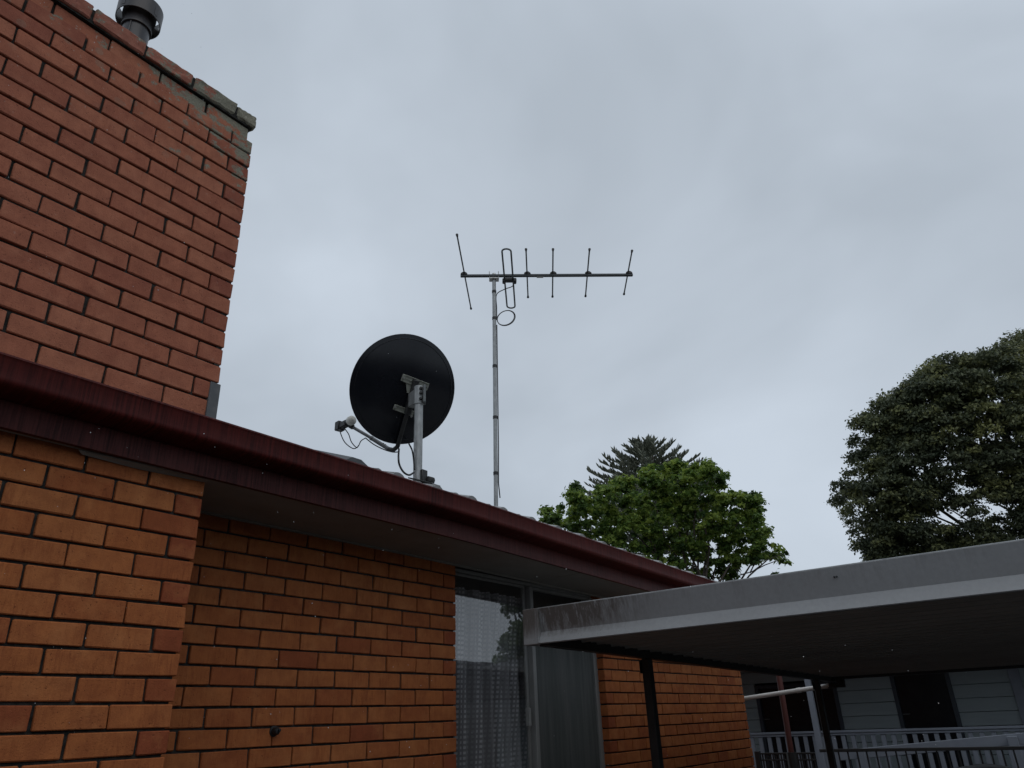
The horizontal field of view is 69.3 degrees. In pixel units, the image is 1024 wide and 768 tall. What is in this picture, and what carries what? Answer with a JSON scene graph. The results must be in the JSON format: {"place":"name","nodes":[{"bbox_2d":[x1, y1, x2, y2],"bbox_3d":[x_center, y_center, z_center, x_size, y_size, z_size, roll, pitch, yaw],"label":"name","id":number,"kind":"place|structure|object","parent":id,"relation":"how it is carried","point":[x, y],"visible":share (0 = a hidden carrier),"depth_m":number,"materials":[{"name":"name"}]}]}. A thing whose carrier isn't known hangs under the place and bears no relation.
{"place":"outdoors","nodes":[
{"label":"outdoors","id":0,"kind":"place"},
{"bbox_2d":[0,0,754,767],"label":"brick house","id":1,"kind":"structure","parent":0,"point":[188,578],"depth_m":3.26,"materials":[{"name":"orange brick"}]},
{"bbox_2d":[334,334,454,485],"bbox_3d":[-0.867,0.249,4.940,0.888,1.173,0.582,-6,-25,9],"label":"satellite dish","id":2,"kind":"object","parent":1,"relation":"on","point":[402,391],"visible":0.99,"depth_m":4.99,"materials":[{"name":"metal"}]},
{"bbox_2d":[453,587,527,767],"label":"lace curtain","id":3,"kind":"object","parent":1,"relation":"hanging from","point":[500,711],"visible":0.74,"depth_m":5.09,"materials":[{"name":"white fabric"}]},
{"bbox_2d":[455,568,605,767],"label":"window","id":4,"kind":"structure","parent":1,"relation":"in","point":[564,728],"depth_m":5.48,"materials":[{"name":"grey glass"}]},
{"bbox_2d":[456,234,632,505],"bbox_3d":[0.343,-0.008,6.003,1.511,2.238,1.179,-4,-25,4],"label":"television antenna","id":5,"kind":"object","parent":1,"relation":"on","point":[494,278],"visible":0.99,"depth_m":6.38,"materials":[{"name":"metal"}]},
{"bbox_2d":[4,13,966,747],"bbox_3d":[0.146,-0.222,2.881,2.777,3.069,3.952,-43,-46,55],"label":"rain","id":6,"kind":"object","parent":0,"point":[266,557],"visible":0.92,"depth_m":2.20,"materials":[{"name":"liquid"}]},
{"bbox_2d":[85,0,1023,581],"label":"sky","id":7,"kind":"structure","parent":0,"point":[815,203],"materials":[{"name":"grey"}]},
{"label":"ground","id":8,"kind":"structure","parent":0,"visible":0},
{"bbox_2d":[580,434,729,554],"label":"pine tree","id":9,"kind":"object","parent":8,"relation":"on","point":[647,450],"visible":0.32,"depth_m":51.48,"materials":[{"name":"green plant"}]},
{"bbox_2d":[537,457,793,581],"bbox_3d":[5.026,6.686,22.392,8.140,9.585,6.224,-5,-25,5],"label":"leafy tree","id":10,"kind":"object","parent":8,"relation":"on","point":[681,506],"visible":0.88,"depth_m":21.91,"materials":[{"name":"green plant"}]},
{"bbox_2d":[523,539,1023,767],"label":"carport","id":11,"kind":"object","parent":8,"relation":"on","point":[952,610],"visible":1,"depth_m":3.97,"materials":[{"name":"grey paint"}]},
{"bbox_2d":[744,679,845,700],"bbox_3d":[3.158,3.510,8.491,1.285,0.191,0.060,-19,-30,32],"label":"drain pipe","id":12,"kind":"object","parent":11,"relation":"attached to","point":[838,683],"visible":0.84,"depth_m":8.42,"materials":[{"name":"plastic"}]},
{"bbox_2d":[754,751,816,767],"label":"black metal fence","id":13,"kind":"object","parent":8,"relation":"on","point":[759,759],"visible":0.9,"depth_m":9.09,"materials":[{"name":"metal"}]},
{"bbox_2d":[776,676,798,767],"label":"downpipe","id":14,"kind":"object","parent":8,"relation":"on","point":[792,758],"visible":0.73,"depth_m":8.69,"materials":[{"name":"black metal"}]},
{"bbox_2d":[804,679,826,767],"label":"grey post","id":15,"kind":"object","parent":8,"relation":"on","point":[816,728],"visible":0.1,"depth_m":9.68,"materials":[{"name":"grey metal"}]},
{"bbox_2d":[740,668,1023,767],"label":"weatherboard house","id":16,"kind":"structure","parent":8,"relation":"on","point":[981,698],"depth_m":10.63,"materials":[{"name":"grey wood"}]},
{"bbox_2d":[754,681,852,767],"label":"doorway","id":17,"kind":"structure","parent":16,"relation":"in","point":[769,708],"depth_m":11.42,"materials":[{"name":"glass"}]},
{"bbox_2d":[749,725,1023,767],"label":"deck railing","id":18,"kind":"object","parent":16,"relation":"on","point":[993,730],"visible":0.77,"depth_m":9.55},
{"bbox_2d":[889,673,970,767],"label":"doorway","id":19,"kind":"structure","parent":16,"relation":"in","point":[917,698],"depth_m":10.45,"materials":[{"name":"glass"}]},
{"bbox_2d":[819,746,1023,767],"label":"black metal railing","id":20,"kind":"object","parent":8,"relation":"on","point":[926,749],"visible":0.96,"depth_m":8.48,"materials":[{"name":"metal"}]},
{"bbox_2d":[823,328,1023,561],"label":"evergreen tree","id":21,"kind":"object","parent":8,"relation":"on","point":[919,419],"visible":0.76,"depth_m":24.50,"materials":[{"name":"green plant"}]},
{"bbox_2d":[839,733,1023,767],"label":"ramp handrail","id":22,"kind":"object","parent":8,"relation":"on","point":[1015,739],"visible":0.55,"depth_m":8.65,"materials":[{"name":"grey metal"}]}
]}

